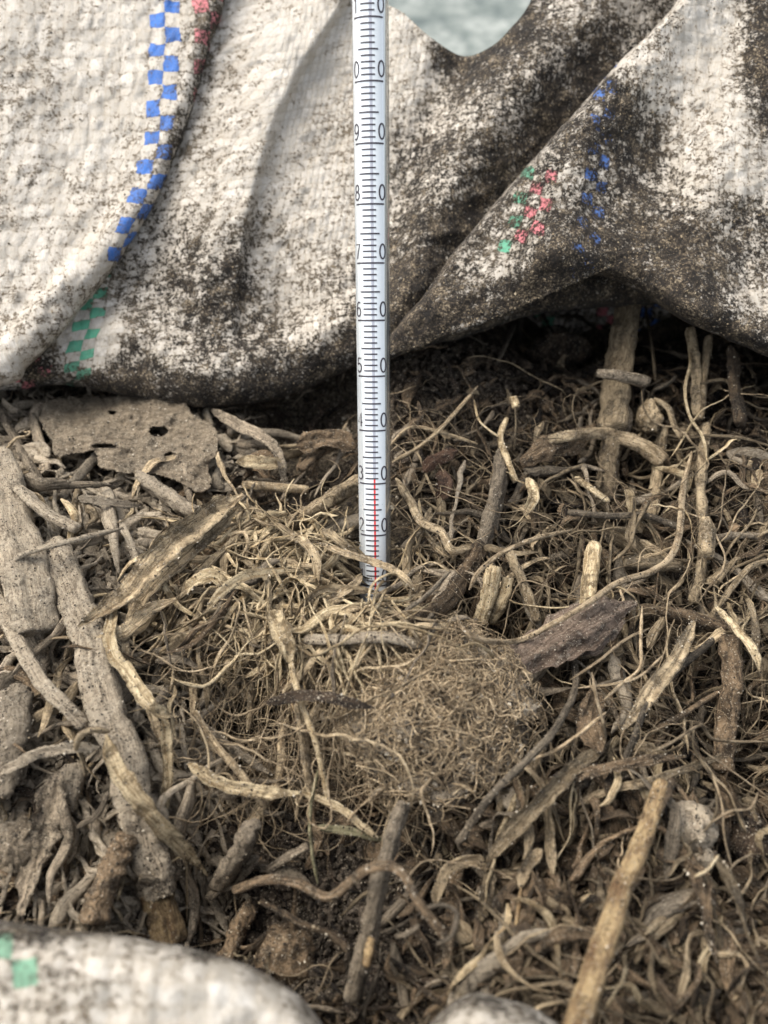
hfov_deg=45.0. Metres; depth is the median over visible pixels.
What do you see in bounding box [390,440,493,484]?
root strand
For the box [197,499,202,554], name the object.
leaf shred
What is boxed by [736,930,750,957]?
leaf shred
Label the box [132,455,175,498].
leaf shred
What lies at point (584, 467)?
stem fragment
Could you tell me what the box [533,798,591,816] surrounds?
leaf shred
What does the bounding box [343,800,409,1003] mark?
broken twig
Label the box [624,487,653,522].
leaf shred
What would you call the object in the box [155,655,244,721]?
leaf shred
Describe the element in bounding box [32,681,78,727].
leaf shred
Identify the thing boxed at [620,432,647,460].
leaf shred
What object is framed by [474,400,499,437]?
root
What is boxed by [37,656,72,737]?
leaf shred
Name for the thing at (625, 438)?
curved bark
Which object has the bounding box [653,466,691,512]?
leaf shred
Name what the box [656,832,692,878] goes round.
leaf shred
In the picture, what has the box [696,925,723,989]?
leaf shred
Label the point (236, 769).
dry stem
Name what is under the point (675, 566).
cut twig
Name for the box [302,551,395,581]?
leaf shred
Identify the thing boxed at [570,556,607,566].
leaf shred
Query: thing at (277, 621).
crinkled leaf
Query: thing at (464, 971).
leaf shred
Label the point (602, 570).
root strand
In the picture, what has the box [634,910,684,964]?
leaf shred
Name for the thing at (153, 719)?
leaf strip
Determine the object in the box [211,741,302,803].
root strand
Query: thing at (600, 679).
stem fragment
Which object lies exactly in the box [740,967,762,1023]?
leaf shred
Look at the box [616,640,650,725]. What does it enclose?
leaf shred
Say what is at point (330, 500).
dry stem
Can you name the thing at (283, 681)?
stem fragment
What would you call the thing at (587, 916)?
leaf shred
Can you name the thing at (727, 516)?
stem fragment
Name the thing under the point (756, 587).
leaf shred
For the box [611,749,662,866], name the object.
leaf shred
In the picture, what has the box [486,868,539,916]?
leaf shred
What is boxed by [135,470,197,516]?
crumbling stalk
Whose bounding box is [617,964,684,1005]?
leaf shred
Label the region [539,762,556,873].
leaf shred
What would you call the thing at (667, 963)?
stem fragment
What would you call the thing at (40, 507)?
dry stem
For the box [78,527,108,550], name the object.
leaf shred
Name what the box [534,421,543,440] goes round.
leaf shred
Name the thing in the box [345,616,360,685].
leaf shred
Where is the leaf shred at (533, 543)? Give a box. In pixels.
[530,525,554,549]
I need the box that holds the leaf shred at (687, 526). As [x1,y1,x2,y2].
[653,523,725,531]
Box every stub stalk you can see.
[209,817,261,891]
[220,896,258,960]
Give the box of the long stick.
[563,777,675,1023]
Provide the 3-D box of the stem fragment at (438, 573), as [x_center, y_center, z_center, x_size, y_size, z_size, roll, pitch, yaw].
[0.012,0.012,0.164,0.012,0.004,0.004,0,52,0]
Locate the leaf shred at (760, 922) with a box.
[719,877,763,924]
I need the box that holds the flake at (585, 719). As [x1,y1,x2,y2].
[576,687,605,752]
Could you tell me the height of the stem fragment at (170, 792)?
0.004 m
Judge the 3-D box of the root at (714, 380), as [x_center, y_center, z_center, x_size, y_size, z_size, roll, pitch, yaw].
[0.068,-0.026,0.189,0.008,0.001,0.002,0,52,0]
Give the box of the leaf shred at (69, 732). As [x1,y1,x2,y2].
[61,714,101,781]
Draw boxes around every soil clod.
[0,811,32,876]
[25,722,47,751]
[253,921,315,988]
[427,803,451,825]
[496,786,528,811]
[526,332,591,373]
[636,398,663,433]
[667,800,718,850]
[692,848,713,868]
[730,810,767,865]
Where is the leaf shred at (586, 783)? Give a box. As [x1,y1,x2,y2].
[564,779,591,828]
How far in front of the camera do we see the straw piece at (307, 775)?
0.14 m
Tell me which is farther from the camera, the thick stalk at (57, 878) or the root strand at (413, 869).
the thick stalk at (57, 878)
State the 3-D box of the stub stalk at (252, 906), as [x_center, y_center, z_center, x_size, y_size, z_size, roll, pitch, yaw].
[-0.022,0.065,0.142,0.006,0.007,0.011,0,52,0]
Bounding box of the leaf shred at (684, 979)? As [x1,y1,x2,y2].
[676,930,737,1003]
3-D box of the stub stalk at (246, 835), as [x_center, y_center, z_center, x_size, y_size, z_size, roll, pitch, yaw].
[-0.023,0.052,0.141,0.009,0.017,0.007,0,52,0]
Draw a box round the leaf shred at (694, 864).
[684,856,712,925]
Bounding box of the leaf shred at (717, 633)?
[672,618,743,651]
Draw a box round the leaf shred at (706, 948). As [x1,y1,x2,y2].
[697,915,722,982]
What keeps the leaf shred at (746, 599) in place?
on the compost soil
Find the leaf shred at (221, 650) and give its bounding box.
[209,596,239,690]
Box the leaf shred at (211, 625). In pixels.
[165,582,243,653]
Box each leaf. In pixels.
[39,395,218,492]
[184,568,225,592]
[265,609,296,662]
[422,448,457,472]
[431,854,487,902]
[435,469,452,501]
[477,872,496,921]
[516,848,542,887]
[524,477,539,515]
[528,926,594,958]
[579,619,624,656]
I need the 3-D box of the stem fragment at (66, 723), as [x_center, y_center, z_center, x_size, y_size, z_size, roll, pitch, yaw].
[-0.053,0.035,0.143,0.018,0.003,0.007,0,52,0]
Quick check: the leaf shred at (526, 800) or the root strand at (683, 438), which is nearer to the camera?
the leaf shred at (526, 800)
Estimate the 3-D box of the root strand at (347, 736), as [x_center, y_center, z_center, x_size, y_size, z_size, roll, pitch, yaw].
[-0.006,0.035,0.138,0.027,0.008,0.005,28,57,20]
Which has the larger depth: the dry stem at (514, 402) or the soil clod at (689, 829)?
the dry stem at (514, 402)
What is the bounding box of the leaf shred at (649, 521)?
[621,518,675,523]
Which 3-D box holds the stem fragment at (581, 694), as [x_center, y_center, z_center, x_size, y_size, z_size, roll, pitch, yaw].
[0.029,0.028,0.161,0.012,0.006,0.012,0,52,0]
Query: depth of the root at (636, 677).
0.14 m
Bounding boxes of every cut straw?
[579,541,601,603]
[700,516,716,559]
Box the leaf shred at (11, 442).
[6,430,30,447]
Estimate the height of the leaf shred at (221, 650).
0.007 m
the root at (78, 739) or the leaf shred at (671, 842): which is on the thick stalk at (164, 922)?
the root at (78, 739)
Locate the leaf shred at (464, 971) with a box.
[447,903,511,994]
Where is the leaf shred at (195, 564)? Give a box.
[190,563,216,585]
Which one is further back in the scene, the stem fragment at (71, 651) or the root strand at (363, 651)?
the stem fragment at (71, 651)
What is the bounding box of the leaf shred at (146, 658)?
[142,654,204,664]
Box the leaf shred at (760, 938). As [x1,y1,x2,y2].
[754,935,767,946]
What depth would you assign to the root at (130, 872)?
0.14 m
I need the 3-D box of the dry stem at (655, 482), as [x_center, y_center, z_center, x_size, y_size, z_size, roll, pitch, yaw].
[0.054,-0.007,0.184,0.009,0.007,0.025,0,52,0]
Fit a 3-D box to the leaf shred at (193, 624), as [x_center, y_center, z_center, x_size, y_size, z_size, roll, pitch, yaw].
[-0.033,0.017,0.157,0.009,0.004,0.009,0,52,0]
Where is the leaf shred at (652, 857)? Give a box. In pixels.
[648,854,721,913]
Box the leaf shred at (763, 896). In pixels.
[757,880,767,911]
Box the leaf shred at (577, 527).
[574,517,581,538]
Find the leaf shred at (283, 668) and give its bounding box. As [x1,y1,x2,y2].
[215,640,286,669]
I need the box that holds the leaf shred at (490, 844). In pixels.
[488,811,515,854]
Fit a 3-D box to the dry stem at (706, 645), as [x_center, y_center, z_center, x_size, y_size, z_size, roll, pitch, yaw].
[0.045,0.029,0.148,0.003,0.006,0.030,33,59,23]
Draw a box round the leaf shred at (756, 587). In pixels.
[740,580,760,653]
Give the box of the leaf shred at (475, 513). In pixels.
[404,509,505,528]
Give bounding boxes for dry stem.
[0,408,42,477]
[0,575,5,596]
[0,588,88,729]
[12,527,122,560]
[13,485,81,533]
[28,412,50,475]
[44,497,55,536]
[59,452,97,499]
[153,474,164,523]
[155,687,170,704]
[191,710,266,807]
[198,514,256,554]
[242,481,308,493]
[266,843,308,873]
[284,474,358,530]
[297,448,337,471]
[303,631,421,648]
[395,539,486,636]
[404,571,450,612]
[432,571,456,599]
[477,448,508,555]
[497,417,517,482]
[505,550,541,622]
[509,396,519,451]
[514,887,522,924]
[567,509,676,528]
[574,476,609,502]
[623,637,714,758]
[639,539,667,556]
[647,427,668,514]
[654,689,720,729]
[688,422,710,605]
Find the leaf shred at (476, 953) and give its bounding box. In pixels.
[466,948,483,993]
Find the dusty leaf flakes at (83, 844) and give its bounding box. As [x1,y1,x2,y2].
[0,387,264,948]
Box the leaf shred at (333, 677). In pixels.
[330,613,345,692]
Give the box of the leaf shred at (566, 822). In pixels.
[560,778,602,828]
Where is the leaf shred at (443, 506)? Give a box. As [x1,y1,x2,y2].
[439,496,446,525]
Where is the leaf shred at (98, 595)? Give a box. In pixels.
[59,593,106,614]
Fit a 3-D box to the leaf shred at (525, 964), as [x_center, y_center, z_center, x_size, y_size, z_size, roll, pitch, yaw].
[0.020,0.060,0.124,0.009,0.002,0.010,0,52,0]
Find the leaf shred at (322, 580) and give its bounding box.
[282,575,390,596]
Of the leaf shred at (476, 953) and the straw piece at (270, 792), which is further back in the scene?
the straw piece at (270, 792)
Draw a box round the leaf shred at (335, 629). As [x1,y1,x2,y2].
[300,607,391,681]
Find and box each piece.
[160,719,173,808]
[188,762,299,799]
[206,724,271,775]
[288,662,330,797]
[294,704,315,799]
[301,791,378,838]
[318,824,381,840]
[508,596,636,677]
[516,754,685,800]
[577,747,742,806]
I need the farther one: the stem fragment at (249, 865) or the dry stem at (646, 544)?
the dry stem at (646, 544)
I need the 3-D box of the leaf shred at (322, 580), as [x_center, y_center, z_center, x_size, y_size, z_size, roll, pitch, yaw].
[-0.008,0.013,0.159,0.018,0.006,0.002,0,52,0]
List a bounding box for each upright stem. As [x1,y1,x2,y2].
[596,304,640,430]
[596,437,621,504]
[685,325,701,416]
[695,334,712,420]
[726,345,746,428]
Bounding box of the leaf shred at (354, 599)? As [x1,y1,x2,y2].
[346,598,382,607]
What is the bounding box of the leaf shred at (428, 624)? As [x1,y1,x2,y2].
[348,622,450,651]
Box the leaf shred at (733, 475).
[691,470,748,509]
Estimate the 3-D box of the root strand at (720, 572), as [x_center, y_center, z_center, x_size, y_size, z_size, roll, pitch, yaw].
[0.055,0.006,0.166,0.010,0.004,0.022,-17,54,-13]
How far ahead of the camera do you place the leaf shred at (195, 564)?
0.16 m
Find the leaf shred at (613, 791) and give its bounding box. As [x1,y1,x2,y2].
[599,756,621,806]
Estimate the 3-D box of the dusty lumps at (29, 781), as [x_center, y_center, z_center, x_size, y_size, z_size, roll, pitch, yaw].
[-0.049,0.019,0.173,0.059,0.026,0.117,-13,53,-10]
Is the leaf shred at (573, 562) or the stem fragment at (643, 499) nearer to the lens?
the leaf shred at (573, 562)
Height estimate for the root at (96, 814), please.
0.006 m
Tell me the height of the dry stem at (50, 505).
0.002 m
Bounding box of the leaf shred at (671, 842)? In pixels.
[629,769,681,881]
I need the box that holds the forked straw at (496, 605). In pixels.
[473,564,513,625]
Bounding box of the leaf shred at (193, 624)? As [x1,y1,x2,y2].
[162,588,214,643]
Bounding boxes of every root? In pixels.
[73,727,110,749]
[75,792,108,828]
[79,753,87,775]
[126,866,136,882]
[171,856,187,923]
[232,860,447,939]
[260,898,351,953]
[308,770,318,883]
[368,572,407,603]
[372,580,383,605]
[390,425,477,446]
[392,385,478,462]
[395,477,472,554]
[402,548,408,571]
[427,903,458,945]
[454,451,692,644]
[468,529,571,589]
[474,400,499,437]
[497,321,516,362]
[509,599,568,608]
[535,712,606,759]
[570,628,649,679]
[579,654,663,687]
[591,672,606,739]
[604,606,642,699]
[612,500,650,561]
[644,306,656,381]
[652,724,767,752]
[654,397,681,439]
[655,375,676,390]
[683,349,707,461]
[694,854,718,877]
[700,378,727,384]
[712,772,731,866]
[712,792,757,821]
[715,559,767,609]
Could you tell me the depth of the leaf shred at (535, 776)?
0.14 m
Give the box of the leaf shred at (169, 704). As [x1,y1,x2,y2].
[167,685,176,737]
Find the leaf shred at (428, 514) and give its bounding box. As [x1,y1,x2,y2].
[402,507,432,577]
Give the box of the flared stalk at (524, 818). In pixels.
[489,746,604,858]
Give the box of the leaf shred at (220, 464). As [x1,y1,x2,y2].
[216,452,240,501]
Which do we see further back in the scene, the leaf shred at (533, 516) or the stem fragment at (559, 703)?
the leaf shred at (533, 516)
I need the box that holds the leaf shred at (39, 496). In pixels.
[14,492,46,526]
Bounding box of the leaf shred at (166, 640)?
[154,594,171,667]
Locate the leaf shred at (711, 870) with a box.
[707,843,718,883]
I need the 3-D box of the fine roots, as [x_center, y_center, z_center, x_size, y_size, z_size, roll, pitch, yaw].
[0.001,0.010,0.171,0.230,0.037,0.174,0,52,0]
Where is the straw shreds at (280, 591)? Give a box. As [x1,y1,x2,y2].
[0,315,767,1016]
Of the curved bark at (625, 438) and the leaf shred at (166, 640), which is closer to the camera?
the leaf shred at (166, 640)
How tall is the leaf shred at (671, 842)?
0.005 m
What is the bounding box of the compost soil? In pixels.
[0,315,767,1023]
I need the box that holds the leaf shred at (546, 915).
[512,897,562,979]
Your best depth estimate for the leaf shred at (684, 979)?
0.12 m
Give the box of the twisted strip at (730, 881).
[713,852,767,980]
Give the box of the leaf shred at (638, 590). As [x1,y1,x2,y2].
[597,585,665,595]
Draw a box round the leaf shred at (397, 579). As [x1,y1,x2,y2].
[392,561,450,584]
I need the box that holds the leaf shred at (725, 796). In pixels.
[708,776,742,818]
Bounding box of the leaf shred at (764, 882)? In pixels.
[731,828,767,901]
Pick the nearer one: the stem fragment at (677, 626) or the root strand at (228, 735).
the root strand at (228, 735)
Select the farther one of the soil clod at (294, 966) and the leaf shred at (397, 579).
the leaf shred at (397, 579)
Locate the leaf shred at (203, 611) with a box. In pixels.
[195,606,241,621]
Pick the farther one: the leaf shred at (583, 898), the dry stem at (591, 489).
the dry stem at (591, 489)
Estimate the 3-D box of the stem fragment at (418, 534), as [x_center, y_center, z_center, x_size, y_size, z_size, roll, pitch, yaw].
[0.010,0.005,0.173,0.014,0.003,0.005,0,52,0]
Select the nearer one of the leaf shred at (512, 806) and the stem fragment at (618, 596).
the leaf shred at (512, 806)
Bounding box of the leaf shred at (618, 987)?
[604,953,627,1010]
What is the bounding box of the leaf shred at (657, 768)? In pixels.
[654,728,663,774]
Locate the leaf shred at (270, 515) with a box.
[236,508,282,521]
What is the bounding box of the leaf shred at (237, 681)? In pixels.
[212,661,250,727]
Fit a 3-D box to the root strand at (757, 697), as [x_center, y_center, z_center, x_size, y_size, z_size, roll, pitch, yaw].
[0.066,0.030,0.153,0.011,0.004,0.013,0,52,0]
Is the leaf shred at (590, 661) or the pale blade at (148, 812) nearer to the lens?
the pale blade at (148, 812)
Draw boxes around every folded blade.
[77,492,244,627]
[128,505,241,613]
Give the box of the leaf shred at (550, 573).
[544,565,577,579]
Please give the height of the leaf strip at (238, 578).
0.005 m
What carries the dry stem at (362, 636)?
on the root ball
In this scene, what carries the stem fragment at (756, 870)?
on the compost soil
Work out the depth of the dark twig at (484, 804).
0.13 m
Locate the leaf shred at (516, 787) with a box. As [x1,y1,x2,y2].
[505,778,523,855]
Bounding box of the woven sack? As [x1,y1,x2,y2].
[0,0,767,1023]
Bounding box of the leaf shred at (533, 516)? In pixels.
[531,509,536,532]
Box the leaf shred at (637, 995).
[604,982,651,1010]
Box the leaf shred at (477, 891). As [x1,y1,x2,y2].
[470,886,480,906]
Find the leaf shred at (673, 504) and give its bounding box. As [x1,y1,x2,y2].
[655,488,711,525]
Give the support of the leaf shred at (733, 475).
on the tan leaf shreds at (660, 1011)
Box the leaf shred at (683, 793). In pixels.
[673,778,702,854]
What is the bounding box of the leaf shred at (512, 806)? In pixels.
[485,794,516,897]
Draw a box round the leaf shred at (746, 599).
[741,592,753,628]
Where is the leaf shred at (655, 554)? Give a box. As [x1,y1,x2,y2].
[641,546,671,557]
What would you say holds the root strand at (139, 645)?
on the fine roots
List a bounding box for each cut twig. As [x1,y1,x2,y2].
[596,369,650,386]
[623,553,682,572]
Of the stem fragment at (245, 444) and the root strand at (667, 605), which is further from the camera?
the stem fragment at (245, 444)
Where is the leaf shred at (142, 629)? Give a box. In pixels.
[132,569,195,635]
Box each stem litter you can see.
[0,395,249,946]
[1,317,767,1023]
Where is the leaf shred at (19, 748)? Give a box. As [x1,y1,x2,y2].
[12,743,25,753]
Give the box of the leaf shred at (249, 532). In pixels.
[241,527,275,536]
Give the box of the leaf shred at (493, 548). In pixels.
[447,544,538,568]
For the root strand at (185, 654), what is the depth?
0.15 m
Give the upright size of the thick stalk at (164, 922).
0.022 m
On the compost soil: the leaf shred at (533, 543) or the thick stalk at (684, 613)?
the thick stalk at (684, 613)
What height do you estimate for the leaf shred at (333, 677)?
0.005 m
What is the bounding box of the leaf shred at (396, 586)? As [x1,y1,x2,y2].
[375,563,435,612]
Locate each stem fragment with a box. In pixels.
[0,666,45,704]
[0,808,15,906]
[11,615,117,675]
[23,473,110,492]
[25,634,49,675]
[28,720,89,738]
[33,692,40,698]
[38,636,142,666]
[46,795,74,906]
[48,646,77,684]
[58,457,79,508]
[68,609,117,657]
[76,501,82,533]
[83,503,98,532]
[101,487,120,574]
[130,647,193,657]
[138,538,152,548]
[143,496,186,527]
[152,794,170,855]
[156,756,238,807]
[170,779,200,946]
[172,453,193,503]
[176,885,203,948]
[205,855,259,900]
[207,663,257,701]
[217,777,304,799]
[235,439,265,449]
[236,482,255,514]
[249,713,288,819]
[250,450,285,456]
[252,428,300,440]
[253,863,310,892]
[276,678,323,749]
[279,422,347,448]
[279,674,297,739]
[283,448,303,459]
[299,513,358,535]
[314,428,349,497]
[314,501,358,531]
[328,511,359,585]
[371,764,418,796]
[400,525,471,548]
[416,945,560,996]
[419,568,482,583]
[424,581,443,626]
[429,518,467,547]
[438,896,545,928]
[447,928,551,1005]
[449,460,465,542]
[453,410,494,441]
[469,559,497,627]
[471,475,552,493]
[478,815,509,828]
[481,912,505,995]
[484,828,538,908]
[501,544,541,627]
[506,471,532,509]
[521,745,531,779]
[523,465,590,476]
[526,666,550,684]
[528,698,544,777]
[535,676,586,701]
[542,597,574,604]
[548,675,604,758]
[552,698,591,751]
[566,573,582,670]
[569,824,681,881]
[576,378,632,431]
[577,397,599,427]
[578,401,599,464]
[581,464,603,520]
[594,518,681,606]
[606,578,647,600]
[607,653,632,733]
[613,558,650,676]
[621,623,661,719]
[622,406,632,449]
[624,888,715,947]
[624,926,684,971]
[635,471,691,505]
[635,572,686,621]
[642,919,757,958]
[667,440,695,470]
[675,613,750,640]
[684,538,767,600]
[697,737,767,761]
[706,557,742,585]
[717,531,759,540]
[723,508,742,541]
[725,447,767,473]
[737,818,767,891]
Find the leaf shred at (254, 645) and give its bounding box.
[245,634,300,647]
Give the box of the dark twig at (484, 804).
[455,658,578,844]
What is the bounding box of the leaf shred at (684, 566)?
[622,557,694,574]
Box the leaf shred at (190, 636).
[176,611,227,648]
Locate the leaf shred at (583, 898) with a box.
[576,893,591,903]
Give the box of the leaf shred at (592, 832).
[579,783,597,856]
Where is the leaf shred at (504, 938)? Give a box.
[486,839,507,944]
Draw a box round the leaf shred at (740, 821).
[694,752,746,833]
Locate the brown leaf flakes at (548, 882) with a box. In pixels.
[0,344,767,1023]
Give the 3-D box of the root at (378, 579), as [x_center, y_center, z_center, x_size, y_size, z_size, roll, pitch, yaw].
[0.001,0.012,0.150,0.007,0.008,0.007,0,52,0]
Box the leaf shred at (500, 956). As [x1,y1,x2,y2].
[493,931,571,996]
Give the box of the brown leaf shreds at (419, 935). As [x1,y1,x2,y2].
[9,309,767,1023]
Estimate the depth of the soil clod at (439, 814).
0.14 m
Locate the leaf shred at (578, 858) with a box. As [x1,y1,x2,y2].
[572,812,593,868]
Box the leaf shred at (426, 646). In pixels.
[396,622,437,690]
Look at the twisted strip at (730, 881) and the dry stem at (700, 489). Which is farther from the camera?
the dry stem at (700, 489)
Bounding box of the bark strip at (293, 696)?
[266,689,373,708]
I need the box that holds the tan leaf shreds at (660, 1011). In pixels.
[0,393,767,1023]
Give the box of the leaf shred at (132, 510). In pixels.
[124,508,134,520]
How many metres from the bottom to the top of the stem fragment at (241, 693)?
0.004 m
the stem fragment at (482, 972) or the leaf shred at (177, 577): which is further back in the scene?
the leaf shred at (177, 577)
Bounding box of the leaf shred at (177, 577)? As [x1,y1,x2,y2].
[172,574,186,621]
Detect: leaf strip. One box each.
[0,742,99,775]
[78,494,138,508]
[94,597,175,639]
[102,610,178,719]
[119,520,136,562]
[121,602,134,660]
[145,709,179,764]
[207,567,299,609]
[211,408,286,482]
[237,455,287,469]
[282,532,321,583]
[297,429,356,453]
[318,542,415,591]
[321,529,359,553]
[328,575,362,600]
[682,841,717,961]
[715,606,761,671]
[747,600,759,648]
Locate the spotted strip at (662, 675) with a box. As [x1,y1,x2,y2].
[622,620,695,729]
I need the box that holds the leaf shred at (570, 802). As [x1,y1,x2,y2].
[556,751,574,860]
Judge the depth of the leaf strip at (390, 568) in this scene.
0.16 m
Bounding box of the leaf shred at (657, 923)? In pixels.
[644,913,684,934]
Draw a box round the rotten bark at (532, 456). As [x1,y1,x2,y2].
[519,424,596,466]
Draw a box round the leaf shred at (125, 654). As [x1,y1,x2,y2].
[61,645,150,665]
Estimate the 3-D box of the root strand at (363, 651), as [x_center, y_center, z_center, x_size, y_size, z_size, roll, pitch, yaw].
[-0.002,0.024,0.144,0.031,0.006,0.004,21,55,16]
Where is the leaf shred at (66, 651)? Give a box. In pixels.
[63,640,70,659]
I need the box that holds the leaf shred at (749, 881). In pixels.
[725,851,752,903]
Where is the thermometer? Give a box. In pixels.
[352,0,390,621]
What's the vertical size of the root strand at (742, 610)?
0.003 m
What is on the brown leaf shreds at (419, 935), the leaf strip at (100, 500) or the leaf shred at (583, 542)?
the leaf shred at (583, 542)
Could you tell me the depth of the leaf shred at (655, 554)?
0.16 m
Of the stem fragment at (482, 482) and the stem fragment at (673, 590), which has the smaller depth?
the stem fragment at (673, 590)
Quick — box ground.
[388,0,530,55]
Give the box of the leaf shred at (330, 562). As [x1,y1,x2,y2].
[271,544,339,588]
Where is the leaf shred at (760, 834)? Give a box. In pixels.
[754,826,767,867]
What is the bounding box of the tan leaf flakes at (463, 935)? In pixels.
[159,355,767,1023]
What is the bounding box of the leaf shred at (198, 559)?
[159,555,210,593]
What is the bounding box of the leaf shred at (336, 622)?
[302,601,360,652]
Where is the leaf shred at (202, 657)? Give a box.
[191,644,241,662]
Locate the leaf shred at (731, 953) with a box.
[711,950,748,999]
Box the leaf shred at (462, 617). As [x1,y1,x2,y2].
[447,571,482,621]
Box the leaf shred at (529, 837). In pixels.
[518,808,534,860]
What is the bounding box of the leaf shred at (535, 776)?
[493,741,564,842]
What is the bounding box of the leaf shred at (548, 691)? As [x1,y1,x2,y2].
[527,678,625,695]
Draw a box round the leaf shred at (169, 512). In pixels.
[167,511,178,518]
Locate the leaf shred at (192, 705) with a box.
[189,641,211,725]
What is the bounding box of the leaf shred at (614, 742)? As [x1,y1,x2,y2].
[597,727,647,764]
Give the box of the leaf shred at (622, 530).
[571,526,638,534]
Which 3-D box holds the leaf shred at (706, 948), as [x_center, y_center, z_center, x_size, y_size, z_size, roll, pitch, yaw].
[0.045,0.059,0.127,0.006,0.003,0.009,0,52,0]
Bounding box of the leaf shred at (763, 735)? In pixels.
[751,731,767,740]
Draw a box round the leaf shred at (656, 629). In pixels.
[646,600,673,648]
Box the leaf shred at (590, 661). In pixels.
[589,656,595,677]
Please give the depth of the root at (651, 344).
0.20 m
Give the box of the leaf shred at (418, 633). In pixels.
[406,631,434,641]
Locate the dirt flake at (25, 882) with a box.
[14,772,64,915]
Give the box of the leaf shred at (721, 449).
[708,439,740,459]
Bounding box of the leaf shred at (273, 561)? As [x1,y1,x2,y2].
[208,558,279,620]
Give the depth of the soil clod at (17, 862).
0.14 m
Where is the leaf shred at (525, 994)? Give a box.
[493,974,533,1007]
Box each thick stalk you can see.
[0,446,59,637]
[0,683,33,800]
[41,826,72,901]
[45,536,187,943]
[60,762,84,811]
[78,831,137,927]
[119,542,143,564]
[636,604,727,631]
[712,634,743,774]
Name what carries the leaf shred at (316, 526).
on the compost soil
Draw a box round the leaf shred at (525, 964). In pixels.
[502,918,558,998]
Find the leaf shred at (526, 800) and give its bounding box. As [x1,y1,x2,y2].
[483,785,528,911]
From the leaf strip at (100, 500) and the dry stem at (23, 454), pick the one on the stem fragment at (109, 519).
the leaf strip at (100, 500)
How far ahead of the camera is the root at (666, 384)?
0.19 m
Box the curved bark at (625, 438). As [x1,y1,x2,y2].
[548,427,668,465]
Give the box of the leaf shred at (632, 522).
[625,497,636,549]
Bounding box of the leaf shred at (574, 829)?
[561,788,577,847]
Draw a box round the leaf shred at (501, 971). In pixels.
[492,968,517,1001]
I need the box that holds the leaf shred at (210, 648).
[201,641,231,650]
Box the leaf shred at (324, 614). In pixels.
[258,604,357,641]
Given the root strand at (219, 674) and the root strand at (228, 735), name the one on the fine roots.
the root strand at (228, 735)
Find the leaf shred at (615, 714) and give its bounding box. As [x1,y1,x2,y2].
[577,660,626,729]
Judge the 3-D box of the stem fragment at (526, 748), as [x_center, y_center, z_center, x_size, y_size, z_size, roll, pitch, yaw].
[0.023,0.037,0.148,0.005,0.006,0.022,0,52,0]
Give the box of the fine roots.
[0,318,767,1023]
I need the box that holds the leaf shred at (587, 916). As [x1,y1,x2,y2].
[538,908,594,926]
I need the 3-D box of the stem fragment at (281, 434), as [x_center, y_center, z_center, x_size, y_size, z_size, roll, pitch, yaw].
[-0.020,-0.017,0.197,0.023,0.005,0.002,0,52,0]
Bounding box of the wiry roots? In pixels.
[82,355,767,1023]
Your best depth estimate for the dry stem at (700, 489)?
0.17 m
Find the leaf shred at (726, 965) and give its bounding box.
[712,910,741,1015]
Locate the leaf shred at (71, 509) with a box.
[60,498,78,537]
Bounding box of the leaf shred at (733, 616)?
[726,602,738,624]
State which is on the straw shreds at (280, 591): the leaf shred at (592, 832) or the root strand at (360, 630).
the root strand at (360, 630)
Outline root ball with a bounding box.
[312,612,553,825]
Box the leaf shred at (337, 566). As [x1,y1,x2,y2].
[277,551,353,580]
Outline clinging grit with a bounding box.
[0,327,767,1023]
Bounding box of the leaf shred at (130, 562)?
[117,556,137,581]
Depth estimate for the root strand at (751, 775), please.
0.15 m
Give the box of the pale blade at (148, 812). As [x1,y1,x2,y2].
[103,734,207,876]
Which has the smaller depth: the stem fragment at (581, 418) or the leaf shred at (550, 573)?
the leaf shred at (550, 573)
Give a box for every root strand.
[129,616,267,688]
[129,646,283,687]
[149,620,253,687]
[170,581,276,672]
[170,635,293,687]
[202,615,251,652]
[205,639,330,740]
[209,571,279,716]
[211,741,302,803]
[238,642,428,664]
[246,682,291,773]
[269,722,413,808]
[287,613,466,656]
[296,640,401,675]
[315,608,461,721]
[318,645,468,732]
[344,780,431,829]
[351,733,405,847]
[358,526,482,572]
[369,722,417,895]
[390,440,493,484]
[409,859,512,880]
[419,771,453,853]
[429,485,579,538]
[455,642,599,688]
[465,590,480,627]
[500,580,584,638]
[505,925,593,955]
[506,472,526,528]
[509,433,563,451]
[532,550,561,681]
[554,586,639,624]
[557,462,707,548]
[567,477,609,539]
[567,552,661,605]
[584,689,662,813]
[589,677,640,745]
[605,560,613,597]
[609,547,666,663]
[609,852,710,881]
[617,817,641,907]
[618,588,624,600]
[620,672,650,788]
[626,447,711,475]
[633,720,710,781]
[636,505,726,601]
[641,391,709,472]
[650,504,701,551]
[657,531,690,668]
[658,407,724,488]
[669,386,751,458]
[695,583,753,672]
[695,678,767,723]
[699,459,767,574]
[701,748,767,796]
[718,558,767,595]
[721,388,767,395]
[729,853,767,869]
[736,499,765,515]
[738,765,767,793]
[742,673,767,701]
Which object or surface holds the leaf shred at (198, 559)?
on the compost soil
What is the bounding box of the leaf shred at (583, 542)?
[580,535,584,570]
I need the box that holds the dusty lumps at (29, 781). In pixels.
[0,413,237,939]
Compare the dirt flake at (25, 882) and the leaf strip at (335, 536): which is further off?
the leaf strip at (335, 536)
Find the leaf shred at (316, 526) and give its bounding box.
[288,516,320,538]

